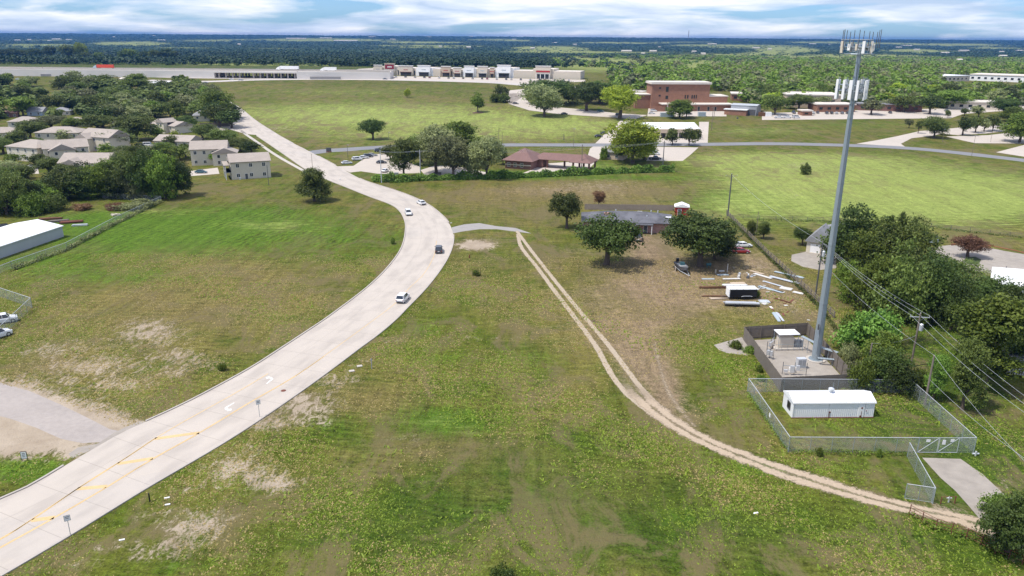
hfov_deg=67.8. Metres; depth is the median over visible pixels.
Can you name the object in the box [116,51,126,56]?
tree
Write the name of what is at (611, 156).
house
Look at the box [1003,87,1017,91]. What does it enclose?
tree
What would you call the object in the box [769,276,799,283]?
sheet metal stack
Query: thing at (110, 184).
tree
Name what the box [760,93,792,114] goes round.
tree
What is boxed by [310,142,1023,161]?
road
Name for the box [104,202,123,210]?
shrub
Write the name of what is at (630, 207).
roof
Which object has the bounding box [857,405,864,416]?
door
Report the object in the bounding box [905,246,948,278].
tree
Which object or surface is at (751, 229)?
shrub
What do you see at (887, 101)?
tree
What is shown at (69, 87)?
tree
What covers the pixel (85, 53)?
tree
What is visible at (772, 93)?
tree
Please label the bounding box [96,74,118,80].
tree
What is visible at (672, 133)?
tree
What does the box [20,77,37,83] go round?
tree
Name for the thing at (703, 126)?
parking lot
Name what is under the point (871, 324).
shrub
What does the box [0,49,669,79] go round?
woodland
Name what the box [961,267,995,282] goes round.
tree
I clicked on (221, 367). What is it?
shrub
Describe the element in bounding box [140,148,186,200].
tree
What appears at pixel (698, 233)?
tree
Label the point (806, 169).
shrub
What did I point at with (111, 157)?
tree
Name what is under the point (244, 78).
frontage road
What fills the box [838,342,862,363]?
shrub
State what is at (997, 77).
long building
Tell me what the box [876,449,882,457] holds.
weed clump
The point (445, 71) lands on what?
shop
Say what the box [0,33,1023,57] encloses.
woodland
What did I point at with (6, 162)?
tree
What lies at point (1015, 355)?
porch house
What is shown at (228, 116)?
tree
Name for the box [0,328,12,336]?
pickup truck
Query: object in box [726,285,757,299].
camper trailer
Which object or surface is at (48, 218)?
timber stack
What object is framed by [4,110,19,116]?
apartment building
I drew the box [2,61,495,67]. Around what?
scrub
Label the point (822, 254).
utility pole
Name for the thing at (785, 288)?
sheet metal stack
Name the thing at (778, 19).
sky
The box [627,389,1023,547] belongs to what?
dirt track
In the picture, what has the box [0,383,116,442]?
driveway
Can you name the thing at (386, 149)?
tree
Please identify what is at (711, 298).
timber stack
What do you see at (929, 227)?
fence weeds
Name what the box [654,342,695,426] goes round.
dirt track
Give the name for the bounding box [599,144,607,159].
shrub
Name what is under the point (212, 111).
tree
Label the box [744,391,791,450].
fence weeds
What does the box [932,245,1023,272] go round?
driveway
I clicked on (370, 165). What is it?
parking lot
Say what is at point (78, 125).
apartment building
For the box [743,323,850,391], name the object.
wooden fence
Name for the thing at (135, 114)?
tree
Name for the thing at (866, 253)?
tree
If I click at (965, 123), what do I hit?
tree
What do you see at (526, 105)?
driveway
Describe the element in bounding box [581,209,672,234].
ranch house
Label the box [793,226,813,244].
tree
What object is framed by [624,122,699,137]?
office building
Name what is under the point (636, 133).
tree
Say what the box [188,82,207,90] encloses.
tree
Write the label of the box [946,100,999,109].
long building
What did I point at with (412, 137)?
tree
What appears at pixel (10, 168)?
tree
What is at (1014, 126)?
tree
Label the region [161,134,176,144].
tree
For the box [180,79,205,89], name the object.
tree
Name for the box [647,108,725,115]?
parking lot
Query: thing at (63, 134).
tree
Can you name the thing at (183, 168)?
tree
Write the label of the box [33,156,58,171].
tree
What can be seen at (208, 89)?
tree
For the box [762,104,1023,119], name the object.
parking lot
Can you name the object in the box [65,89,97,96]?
tree
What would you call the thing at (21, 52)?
tree
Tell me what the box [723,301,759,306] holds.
flatbed trailer
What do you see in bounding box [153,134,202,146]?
apartment building
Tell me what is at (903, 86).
tree
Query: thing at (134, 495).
kerb
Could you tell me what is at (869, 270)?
tree
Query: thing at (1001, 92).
tree
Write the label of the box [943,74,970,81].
long building
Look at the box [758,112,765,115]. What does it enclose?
container
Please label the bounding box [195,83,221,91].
tree
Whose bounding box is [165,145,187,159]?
tree
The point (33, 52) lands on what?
tree
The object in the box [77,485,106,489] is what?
road marking
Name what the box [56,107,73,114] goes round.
apartment building
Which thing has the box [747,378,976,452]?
chain link fence
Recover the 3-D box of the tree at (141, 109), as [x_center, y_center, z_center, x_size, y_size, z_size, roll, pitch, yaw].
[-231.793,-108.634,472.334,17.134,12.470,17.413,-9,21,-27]
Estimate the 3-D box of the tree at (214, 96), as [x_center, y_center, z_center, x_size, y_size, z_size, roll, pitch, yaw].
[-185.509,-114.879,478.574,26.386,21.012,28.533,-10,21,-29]
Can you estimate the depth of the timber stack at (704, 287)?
173.04 m
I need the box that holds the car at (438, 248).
[435,245,442,252]
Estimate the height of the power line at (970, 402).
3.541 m
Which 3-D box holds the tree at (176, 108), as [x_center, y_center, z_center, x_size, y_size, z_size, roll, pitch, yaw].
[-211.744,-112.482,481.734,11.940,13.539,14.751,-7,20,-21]
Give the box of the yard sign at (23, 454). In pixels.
[20,451,27,459]
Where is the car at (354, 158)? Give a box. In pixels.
[351,156,362,160]
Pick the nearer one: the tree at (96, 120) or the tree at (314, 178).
the tree at (314, 178)
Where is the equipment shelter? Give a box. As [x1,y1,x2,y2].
[782,385,876,417]
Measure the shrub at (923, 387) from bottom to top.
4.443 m
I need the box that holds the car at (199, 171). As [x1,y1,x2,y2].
[194,169,206,172]
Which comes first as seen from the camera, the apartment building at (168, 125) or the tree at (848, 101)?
the apartment building at (168, 125)
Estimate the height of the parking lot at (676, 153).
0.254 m
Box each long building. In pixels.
[730,92,749,100]
[782,91,840,107]
[797,109,813,115]
[808,102,856,111]
[855,101,922,111]
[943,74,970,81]
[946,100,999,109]
[969,73,1023,82]
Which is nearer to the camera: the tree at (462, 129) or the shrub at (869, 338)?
the shrub at (869, 338)
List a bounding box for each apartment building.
[0,127,26,138]
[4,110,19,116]
[4,139,42,160]
[7,116,38,127]
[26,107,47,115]
[34,126,85,139]
[40,138,88,158]
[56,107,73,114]
[57,153,114,166]
[62,117,89,126]
[74,128,130,151]
[150,117,193,133]
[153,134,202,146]
[189,140,238,165]
[192,110,209,121]
[221,152,270,179]
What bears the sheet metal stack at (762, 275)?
on the ground
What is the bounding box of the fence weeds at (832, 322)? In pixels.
[728,218,839,331]
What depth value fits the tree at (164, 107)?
484.97 m
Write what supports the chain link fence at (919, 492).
on the ground
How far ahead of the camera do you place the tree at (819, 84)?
629.13 m
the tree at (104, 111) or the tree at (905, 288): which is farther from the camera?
the tree at (104, 111)
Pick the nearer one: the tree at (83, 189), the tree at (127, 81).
the tree at (83, 189)
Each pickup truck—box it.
[0,312,17,322]
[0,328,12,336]
[648,155,660,159]
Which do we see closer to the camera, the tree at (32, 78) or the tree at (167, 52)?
the tree at (32, 78)
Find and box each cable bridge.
[801,336,813,350]
[817,357,833,362]
[821,347,837,357]
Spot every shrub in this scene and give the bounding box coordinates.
[8,189,50,216]
[40,193,69,212]
[71,203,92,210]
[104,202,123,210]
[108,198,153,211]
[216,363,226,370]
[472,270,480,275]
[488,561,518,575]
[489,94,499,101]
[493,84,509,93]
[498,92,509,102]
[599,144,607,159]
[694,128,702,138]
[746,220,758,235]
[755,220,770,238]
[800,162,811,174]
[828,305,907,351]
[838,309,863,345]
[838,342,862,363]
[844,353,881,390]
[844,360,864,372]
[857,328,906,361]
[859,331,903,354]
[861,346,921,395]
[879,363,924,400]
[904,366,929,393]
[923,353,954,399]
[976,489,1012,509]
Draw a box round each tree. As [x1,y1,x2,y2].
[0,74,12,86]
[0,76,12,84]
[0,95,37,115]
[0,96,10,105]
[0,129,29,143]
[0,137,12,153]
[0,159,24,164]
[0,162,17,170]
[0,163,30,176]
[0,169,35,216]
[0,177,45,211]
[1,48,19,54]
[2,152,25,161]
[9,84,40,96]
[14,120,49,138]
[15,165,36,178]
[16,50,27,55]
[18,76,39,84]
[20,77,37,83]
[20,81,30,87]
[23,154,45,167]
[24,48,44,55]
[27,114,67,126]
[30,180,64,196]
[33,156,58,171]
[33,174,73,198]
[36,94,72,107]
[39,165,89,198]
[42,46,56,54]
[47,78,58,88]
[49,129,75,139]
[51,76,71,88]
[51,89,65,95]
[52,163,71,171]
[56,43,75,55]
[56,163,99,198]
[60,86,78,89]
[60,117,89,126]
[61,160,91,174]
[63,70,83,77]
[65,81,89,88]
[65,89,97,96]
[66,75,84,82]
[72,42,87,53]
[74,113,114,127]
[78,94,103,107]
[80,76,95,86]
[81,52,91,56]
[81,105,116,127]
[81,161,126,198]
[92,93,110,100]
[92,158,114,169]
[94,101,123,116]
[94,127,139,144]
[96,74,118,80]
[96,143,116,152]
[96,155,130,199]
[100,103,126,116]
[103,83,125,95]
[106,113,158,139]
[107,151,122,161]
[108,149,145,198]
[110,145,127,152]
[111,91,131,98]
[114,76,137,87]
[114,158,147,198]
[115,143,150,167]
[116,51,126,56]
[116,97,148,103]
[116,145,174,197]
[119,89,143,97]
[121,48,138,56]
[121,112,149,118]
[122,101,142,113]
[123,103,153,116]
[125,73,146,80]
[134,78,148,86]
[138,51,148,56]
[138,104,166,117]
[139,99,158,106]
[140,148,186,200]
[143,100,166,116]
[146,90,165,103]
[146,145,180,165]
[147,49,162,56]
[147,79,169,90]
[149,124,165,136]
[151,142,174,152]
[157,101,179,117]
[158,153,193,196]
[159,47,174,56]
[160,91,172,101]
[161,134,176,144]
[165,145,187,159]
[167,99,186,116]
[169,130,181,134]
[171,93,199,114]
[174,114,201,125]
[178,142,189,156]
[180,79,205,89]
[182,99,201,113]
[186,123,218,139]
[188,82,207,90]
[194,88,235,111]
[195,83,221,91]
[195,85,208,93]
[197,88,223,95]
[198,102,223,122]
[199,104,234,126]
[202,127,238,139]
[214,108,243,127]
[224,137,252,150]
[229,104,244,110]
[238,141,262,152]
[293,166,334,200]
[356,117,386,139]
[379,144,395,159]
[388,137,421,172]
[403,88,410,96]
[403,133,428,164]
[413,121,457,171]
[424,132,469,173]
[439,120,483,148]
[461,146,480,175]
[465,134,507,172]
[469,91,486,111]
[497,146,508,164]
[517,83,568,116]
[518,79,575,104]
[548,190,583,227]
[559,94,578,101]
[566,79,606,110]
[572,212,646,265]
[583,80,627,103]
[591,191,606,203]
[600,83,640,118]
[600,117,662,163]
[610,140,627,155]
[634,130,660,159]
[658,208,744,266]
[664,127,679,144]
[666,99,695,117]
[680,127,699,145]
[690,233,741,259]
[749,100,763,108]
[754,84,765,98]
[759,85,779,94]
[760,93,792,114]
[762,92,781,100]
[771,83,786,88]
[782,97,795,105]
[786,84,799,91]
[789,93,814,108]
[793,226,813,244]
[810,96,832,101]
[813,82,828,88]
[814,84,833,91]
[815,202,892,266]
[828,85,841,91]
[831,258,861,304]
[839,215,918,269]
[841,97,867,102]
[841,252,902,312]
[857,234,941,327]
[860,99,887,114]
[864,212,948,271]
[870,80,886,88]
[876,85,893,92]
[876,92,896,99]
[882,98,895,103]
[889,82,907,89]
[891,95,918,111]
[902,248,978,319]
[904,119,913,127]
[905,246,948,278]
[906,91,921,99]
[908,96,923,106]
[915,120,923,132]
[920,88,934,92]
[920,93,948,113]
[920,115,950,137]
[922,254,990,294]
[927,274,985,329]
[931,85,942,92]
[934,88,978,105]
[942,82,962,90]
[945,81,970,89]
[945,110,950,115]
[946,291,1023,391]
[947,335,996,410]
[949,234,993,256]
[955,115,978,134]
[961,108,969,115]
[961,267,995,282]
[968,105,985,116]
[969,274,1022,301]
[971,85,992,97]
[971,116,987,132]
[971,489,1023,567]
[980,118,992,131]
[984,114,1004,130]
[985,88,1010,100]
[986,97,1023,111]
[987,280,1023,301]
[990,80,1009,88]
[995,112,1023,142]
[997,106,1023,119]
[999,298,1023,369]
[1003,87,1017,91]
[1006,89,1023,100]
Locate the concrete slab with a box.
[714,337,748,354]
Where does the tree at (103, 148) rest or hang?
on the ground
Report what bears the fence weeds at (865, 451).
on the ground
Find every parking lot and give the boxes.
[338,154,419,173]
[391,76,584,83]
[506,89,524,104]
[646,147,697,160]
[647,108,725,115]
[654,122,708,142]
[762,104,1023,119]
[944,126,1004,134]
[946,133,1023,143]
[998,145,1023,156]
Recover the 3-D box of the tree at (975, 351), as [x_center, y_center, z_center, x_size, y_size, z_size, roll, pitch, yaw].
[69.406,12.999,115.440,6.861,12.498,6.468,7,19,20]
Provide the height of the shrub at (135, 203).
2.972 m
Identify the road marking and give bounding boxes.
[0,357,322,547]
[0,374,266,539]
[0,437,155,538]
[1,241,436,546]
[31,516,54,521]
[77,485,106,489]
[117,457,152,464]
[155,432,198,439]
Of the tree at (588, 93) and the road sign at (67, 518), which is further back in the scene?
the tree at (588, 93)
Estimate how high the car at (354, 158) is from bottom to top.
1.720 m
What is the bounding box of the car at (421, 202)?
[416,200,425,204]
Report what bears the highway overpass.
on the ground
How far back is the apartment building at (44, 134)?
389.08 m
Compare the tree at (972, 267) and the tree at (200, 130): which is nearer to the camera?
the tree at (972, 267)
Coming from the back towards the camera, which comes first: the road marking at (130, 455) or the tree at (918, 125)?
the tree at (918, 125)
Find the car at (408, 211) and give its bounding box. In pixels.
[405,208,411,215]
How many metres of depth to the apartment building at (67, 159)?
303.62 m
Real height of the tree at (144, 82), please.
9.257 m
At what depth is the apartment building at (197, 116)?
478.59 m
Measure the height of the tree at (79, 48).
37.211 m
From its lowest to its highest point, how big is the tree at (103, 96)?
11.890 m
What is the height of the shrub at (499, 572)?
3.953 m
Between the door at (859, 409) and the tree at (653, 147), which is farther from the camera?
the tree at (653, 147)
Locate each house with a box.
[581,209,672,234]
[605,148,627,159]
[805,223,830,253]
[990,267,1023,292]
[1000,351,1023,375]
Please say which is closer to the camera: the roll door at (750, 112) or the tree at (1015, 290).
the tree at (1015, 290)
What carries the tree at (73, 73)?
on the ground
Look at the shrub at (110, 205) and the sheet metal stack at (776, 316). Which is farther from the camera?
the shrub at (110, 205)
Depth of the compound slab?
133.84 m
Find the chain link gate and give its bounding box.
[917,437,959,452]
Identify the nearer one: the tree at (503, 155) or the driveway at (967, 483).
the driveway at (967, 483)
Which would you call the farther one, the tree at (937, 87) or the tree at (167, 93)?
the tree at (937, 87)
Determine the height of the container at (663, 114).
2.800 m
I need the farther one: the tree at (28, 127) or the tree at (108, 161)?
the tree at (28, 127)
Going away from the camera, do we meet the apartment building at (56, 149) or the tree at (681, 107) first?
the apartment building at (56, 149)
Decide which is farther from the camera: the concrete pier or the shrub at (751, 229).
the shrub at (751, 229)
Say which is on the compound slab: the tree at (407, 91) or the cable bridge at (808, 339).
the cable bridge at (808, 339)
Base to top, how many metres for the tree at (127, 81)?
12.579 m
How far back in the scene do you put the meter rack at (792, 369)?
128.37 m
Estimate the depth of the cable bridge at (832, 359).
132.43 m
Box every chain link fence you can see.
[0,196,160,272]
[0,288,32,337]
[102,193,158,200]
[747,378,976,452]
[904,483,934,502]
[907,442,935,503]
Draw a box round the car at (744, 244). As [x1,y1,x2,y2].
[735,241,752,247]
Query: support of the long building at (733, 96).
on the ground
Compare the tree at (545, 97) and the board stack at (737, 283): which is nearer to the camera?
the board stack at (737, 283)
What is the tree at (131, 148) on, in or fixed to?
on the ground
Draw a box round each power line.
[911,315,1021,410]
[934,355,1005,441]
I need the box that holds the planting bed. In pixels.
[964,257,980,263]
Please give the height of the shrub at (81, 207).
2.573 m
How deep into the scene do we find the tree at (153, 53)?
1446.11 m
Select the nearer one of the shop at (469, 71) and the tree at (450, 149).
the tree at (450, 149)
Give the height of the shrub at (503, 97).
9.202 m
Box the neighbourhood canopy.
[0,72,201,119]
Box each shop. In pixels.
[373,65,383,69]
[383,63,398,74]
[397,65,415,75]
[416,65,440,75]
[433,68,439,75]
[440,66,452,76]
[452,67,462,76]
[463,66,476,76]
[476,66,494,77]
[489,67,494,77]
[495,65,519,77]
[513,70,532,77]
[533,66,558,78]
[554,70,584,78]
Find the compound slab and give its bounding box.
[755,337,839,376]
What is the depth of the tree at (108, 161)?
272.58 m
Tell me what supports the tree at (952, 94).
on the ground
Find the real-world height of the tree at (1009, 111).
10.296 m
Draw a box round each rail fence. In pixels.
[726,211,835,317]
[726,215,843,220]
[908,504,1023,564]
[922,223,1022,235]
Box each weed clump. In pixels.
[727,340,742,349]
[741,345,753,353]
[755,365,763,372]
[756,374,766,381]
[814,447,823,456]
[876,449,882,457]
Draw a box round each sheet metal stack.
[753,273,771,278]
[758,285,782,292]
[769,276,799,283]
[772,312,780,321]
[774,271,803,277]
[779,286,792,290]
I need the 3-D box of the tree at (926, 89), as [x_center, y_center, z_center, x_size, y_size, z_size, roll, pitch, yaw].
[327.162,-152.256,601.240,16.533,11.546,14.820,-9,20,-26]
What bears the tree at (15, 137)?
on the ground
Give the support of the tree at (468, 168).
on the ground
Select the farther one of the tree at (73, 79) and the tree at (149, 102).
the tree at (73, 79)
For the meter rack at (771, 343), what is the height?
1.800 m
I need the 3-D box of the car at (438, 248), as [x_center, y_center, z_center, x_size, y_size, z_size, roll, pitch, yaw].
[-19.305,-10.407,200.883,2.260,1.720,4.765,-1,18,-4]
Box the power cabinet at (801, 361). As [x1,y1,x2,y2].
[795,357,806,368]
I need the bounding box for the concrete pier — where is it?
[805,355,825,362]
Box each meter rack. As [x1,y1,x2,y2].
[766,347,773,357]
[767,337,774,347]
[782,362,807,372]
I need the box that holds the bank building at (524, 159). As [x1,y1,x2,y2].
[502,148,598,169]
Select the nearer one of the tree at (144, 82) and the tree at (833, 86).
the tree at (833, 86)
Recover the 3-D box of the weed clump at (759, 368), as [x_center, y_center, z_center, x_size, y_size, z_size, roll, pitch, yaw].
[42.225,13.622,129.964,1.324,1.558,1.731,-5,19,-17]
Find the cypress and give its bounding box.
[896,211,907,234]
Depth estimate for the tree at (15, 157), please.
325.14 m
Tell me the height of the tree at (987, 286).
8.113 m
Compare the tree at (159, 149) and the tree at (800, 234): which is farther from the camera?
the tree at (159, 149)
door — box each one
[748,110,755,114]
[809,243,820,253]
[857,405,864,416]
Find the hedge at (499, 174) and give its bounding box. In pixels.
[371,163,675,182]
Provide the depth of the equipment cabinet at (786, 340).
139.15 m
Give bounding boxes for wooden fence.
[200,123,229,125]
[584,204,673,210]
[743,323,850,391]
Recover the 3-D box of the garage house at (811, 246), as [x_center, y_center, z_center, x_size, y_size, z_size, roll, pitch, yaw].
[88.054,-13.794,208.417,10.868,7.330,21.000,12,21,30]
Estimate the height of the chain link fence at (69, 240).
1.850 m
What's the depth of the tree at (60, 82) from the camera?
610.99 m
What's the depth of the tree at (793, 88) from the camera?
613.74 m
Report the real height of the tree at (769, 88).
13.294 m
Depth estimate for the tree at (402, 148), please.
300.14 m
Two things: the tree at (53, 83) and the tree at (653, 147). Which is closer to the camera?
the tree at (653, 147)
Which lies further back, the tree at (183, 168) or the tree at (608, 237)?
the tree at (183, 168)
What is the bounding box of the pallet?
[758,300,770,302]
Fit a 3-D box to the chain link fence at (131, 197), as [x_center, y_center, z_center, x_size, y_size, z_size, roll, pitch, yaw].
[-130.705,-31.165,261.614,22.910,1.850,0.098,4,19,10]
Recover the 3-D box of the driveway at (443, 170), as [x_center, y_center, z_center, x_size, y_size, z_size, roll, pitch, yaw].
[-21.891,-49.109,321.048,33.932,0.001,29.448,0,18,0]
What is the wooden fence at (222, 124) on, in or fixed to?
on the ground
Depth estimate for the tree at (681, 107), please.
503.14 m
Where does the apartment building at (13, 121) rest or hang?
on the ground
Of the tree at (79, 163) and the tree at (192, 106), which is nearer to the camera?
the tree at (79, 163)
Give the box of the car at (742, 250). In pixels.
[731,247,750,253]
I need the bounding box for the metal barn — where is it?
[0,219,63,258]
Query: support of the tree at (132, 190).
on the ground
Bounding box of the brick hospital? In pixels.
[631,81,731,110]
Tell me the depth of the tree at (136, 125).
399.65 m
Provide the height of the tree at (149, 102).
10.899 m
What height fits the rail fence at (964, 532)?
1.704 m
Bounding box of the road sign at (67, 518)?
[63,514,70,534]
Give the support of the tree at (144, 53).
on the ground
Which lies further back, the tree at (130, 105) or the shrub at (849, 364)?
the tree at (130, 105)
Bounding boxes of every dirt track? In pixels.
[516,231,671,415]
[516,234,672,429]
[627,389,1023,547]
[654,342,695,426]
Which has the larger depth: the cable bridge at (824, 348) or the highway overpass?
the highway overpass
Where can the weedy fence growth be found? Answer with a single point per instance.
(81, 239)
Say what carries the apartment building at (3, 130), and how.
on the ground
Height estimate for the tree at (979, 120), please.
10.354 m
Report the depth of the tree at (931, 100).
531.95 m
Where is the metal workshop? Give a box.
[724,103,761,115]
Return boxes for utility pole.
[378,152,381,182]
[727,174,732,215]
[815,242,824,293]
[910,312,929,363]
[924,355,934,404]
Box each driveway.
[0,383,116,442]
[69,421,144,457]
[421,166,489,176]
[452,223,528,232]
[510,93,645,118]
[524,146,607,172]
[596,120,629,142]
[791,252,835,269]
[858,131,943,146]
[923,458,1002,518]
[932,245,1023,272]
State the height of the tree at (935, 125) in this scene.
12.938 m
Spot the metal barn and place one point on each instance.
(19, 237)
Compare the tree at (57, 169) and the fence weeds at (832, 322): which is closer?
the fence weeds at (832, 322)
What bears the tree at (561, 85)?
on the ground
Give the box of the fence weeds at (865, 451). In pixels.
[789,448,917,456]
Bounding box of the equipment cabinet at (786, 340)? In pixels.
[771,329,805,350]
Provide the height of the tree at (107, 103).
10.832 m
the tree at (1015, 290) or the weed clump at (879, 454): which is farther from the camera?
the tree at (1015, 290)
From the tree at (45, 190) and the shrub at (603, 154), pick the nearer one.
the tree at (45, 190)
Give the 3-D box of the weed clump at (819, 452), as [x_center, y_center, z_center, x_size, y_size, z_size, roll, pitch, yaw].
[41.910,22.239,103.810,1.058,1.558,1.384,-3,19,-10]
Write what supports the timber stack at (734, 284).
on the ground
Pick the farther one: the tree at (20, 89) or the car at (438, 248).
the tree at (20, 89)
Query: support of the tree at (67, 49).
on the ground
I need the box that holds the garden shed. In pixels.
[674,202,689,215]
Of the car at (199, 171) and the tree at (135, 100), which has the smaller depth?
the car at (199, 171)
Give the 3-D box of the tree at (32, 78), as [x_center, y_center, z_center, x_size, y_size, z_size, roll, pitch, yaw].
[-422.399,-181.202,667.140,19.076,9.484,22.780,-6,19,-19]
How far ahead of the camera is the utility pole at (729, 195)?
242.09 m
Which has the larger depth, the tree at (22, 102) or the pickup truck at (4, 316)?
the tree at (22, 102)
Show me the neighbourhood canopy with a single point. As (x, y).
(176, 87)
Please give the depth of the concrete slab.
140.16 m
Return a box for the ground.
[0,34,1023,575]
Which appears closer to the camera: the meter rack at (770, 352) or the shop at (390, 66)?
the meter rack at (770, 352)
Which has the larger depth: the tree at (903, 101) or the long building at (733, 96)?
the long building at (733, 96)
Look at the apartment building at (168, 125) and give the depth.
432.13 m
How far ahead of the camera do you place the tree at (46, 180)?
255.23 m
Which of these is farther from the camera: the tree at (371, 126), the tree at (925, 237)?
the tree at (371, 126)
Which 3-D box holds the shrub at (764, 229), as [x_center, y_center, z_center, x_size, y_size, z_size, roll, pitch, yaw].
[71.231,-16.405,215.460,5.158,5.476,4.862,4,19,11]
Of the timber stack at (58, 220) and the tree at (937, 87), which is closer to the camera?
the timber stack at (58, 220)
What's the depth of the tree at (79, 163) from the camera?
274.21 m
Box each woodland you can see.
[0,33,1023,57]
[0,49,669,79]
[537,53,1023,102]
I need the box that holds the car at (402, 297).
[395,292,409,302]
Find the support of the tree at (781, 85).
on the ground
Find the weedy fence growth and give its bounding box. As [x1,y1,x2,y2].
[10,199,162,270]
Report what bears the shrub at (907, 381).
on the ground
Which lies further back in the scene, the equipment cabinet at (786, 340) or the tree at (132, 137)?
the tree at (132, 137)
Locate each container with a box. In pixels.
[660,112,668,116]
[697,112,705,115]
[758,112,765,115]
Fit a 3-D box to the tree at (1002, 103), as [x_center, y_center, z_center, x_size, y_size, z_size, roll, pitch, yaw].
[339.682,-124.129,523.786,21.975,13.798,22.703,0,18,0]
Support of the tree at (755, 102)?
on the ground
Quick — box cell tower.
[808,29,881,361]
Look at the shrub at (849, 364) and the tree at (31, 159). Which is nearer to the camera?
the shrub at (849, 364)
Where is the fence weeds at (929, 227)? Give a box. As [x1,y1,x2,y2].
[755,218,1021,237]
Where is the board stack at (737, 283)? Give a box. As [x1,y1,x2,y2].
[730,282,745,283]
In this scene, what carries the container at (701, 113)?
on the ground
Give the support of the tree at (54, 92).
on the ground
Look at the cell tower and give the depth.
123.69 m
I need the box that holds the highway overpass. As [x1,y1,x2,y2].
[0,67,394,78]
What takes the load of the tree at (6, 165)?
on the ground
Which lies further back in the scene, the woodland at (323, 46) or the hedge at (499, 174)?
the woodland at (323, 46)
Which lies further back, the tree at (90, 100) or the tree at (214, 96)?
the tree at (90, 100)
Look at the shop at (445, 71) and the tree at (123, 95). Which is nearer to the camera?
the tree at (123, 95)
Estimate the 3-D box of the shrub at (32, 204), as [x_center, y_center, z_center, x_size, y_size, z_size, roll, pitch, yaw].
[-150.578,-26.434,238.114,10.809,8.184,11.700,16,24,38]
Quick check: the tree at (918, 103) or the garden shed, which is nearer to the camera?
the garden shed
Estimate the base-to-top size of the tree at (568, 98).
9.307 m
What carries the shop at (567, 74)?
on the ground
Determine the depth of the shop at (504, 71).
788.74 m
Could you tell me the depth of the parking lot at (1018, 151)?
388.91 m
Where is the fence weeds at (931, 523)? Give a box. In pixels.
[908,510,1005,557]
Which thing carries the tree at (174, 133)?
on the ground
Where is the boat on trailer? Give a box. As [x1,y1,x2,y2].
[674,258,689,275]
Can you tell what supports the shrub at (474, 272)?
on the ground
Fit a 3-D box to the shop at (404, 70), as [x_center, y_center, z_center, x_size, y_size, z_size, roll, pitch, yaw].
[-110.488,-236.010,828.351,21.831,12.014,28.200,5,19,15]
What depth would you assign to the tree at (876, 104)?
528.13 m
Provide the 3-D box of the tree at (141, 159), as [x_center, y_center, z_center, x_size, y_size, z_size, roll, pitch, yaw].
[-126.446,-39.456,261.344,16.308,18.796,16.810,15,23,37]
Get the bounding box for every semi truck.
[93,65,113,67]
[276,66,298,69]
[320,67,336,70]
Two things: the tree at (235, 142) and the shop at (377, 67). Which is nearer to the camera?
the tree at (235, 142)
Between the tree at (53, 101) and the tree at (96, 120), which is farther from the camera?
the tree at (53, 101)
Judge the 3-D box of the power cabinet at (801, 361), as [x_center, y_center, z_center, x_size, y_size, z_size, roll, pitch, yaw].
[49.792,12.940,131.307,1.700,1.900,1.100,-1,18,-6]
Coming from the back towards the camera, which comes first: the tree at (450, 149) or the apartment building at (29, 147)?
the apartment building at (29, 147)
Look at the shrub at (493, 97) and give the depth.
580.96 m
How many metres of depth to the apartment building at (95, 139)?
367.87 m
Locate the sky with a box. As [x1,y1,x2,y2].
[0,0,1023,40]
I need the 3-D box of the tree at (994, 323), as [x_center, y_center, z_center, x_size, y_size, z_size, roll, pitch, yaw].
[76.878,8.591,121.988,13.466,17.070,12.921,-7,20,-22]
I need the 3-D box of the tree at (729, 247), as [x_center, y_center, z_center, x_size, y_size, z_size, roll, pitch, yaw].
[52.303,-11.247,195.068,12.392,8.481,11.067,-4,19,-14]
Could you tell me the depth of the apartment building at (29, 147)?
338.84 m
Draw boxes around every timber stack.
[38,217,62,219]
[48,219,68,222]
[59,220,83,223]
[71,223,87,225]
[699,286,725,288]
[701,295,727,296]
[709,297,728,299]
[722,284,747,285]
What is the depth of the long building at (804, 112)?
524.53 m
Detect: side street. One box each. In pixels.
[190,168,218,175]
[211,122,254,134]
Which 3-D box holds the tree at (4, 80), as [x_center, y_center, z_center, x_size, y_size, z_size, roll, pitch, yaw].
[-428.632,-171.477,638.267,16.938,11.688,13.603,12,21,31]
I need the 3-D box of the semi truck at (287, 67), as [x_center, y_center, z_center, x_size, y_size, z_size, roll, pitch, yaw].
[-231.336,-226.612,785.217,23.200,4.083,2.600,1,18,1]
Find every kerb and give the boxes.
[0,102,453,575]
[0,136,405,498]
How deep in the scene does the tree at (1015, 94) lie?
587.28 m
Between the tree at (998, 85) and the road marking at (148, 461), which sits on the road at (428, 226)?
the road marking at (148, 461)
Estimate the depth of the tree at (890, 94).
581.79 m
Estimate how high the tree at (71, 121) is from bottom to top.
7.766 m
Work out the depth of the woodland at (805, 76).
802.23 m
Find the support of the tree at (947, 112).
on the parking lot at (861, 114)
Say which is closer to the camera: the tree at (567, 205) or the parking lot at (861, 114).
the tree at (567, 205)
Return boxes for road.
[0,106,452,574]
[147,79,646,91]
[161,77,292,78]
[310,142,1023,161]
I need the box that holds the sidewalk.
[239,130,303,170]
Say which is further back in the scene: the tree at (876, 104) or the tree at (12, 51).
the tree at (12, 51)

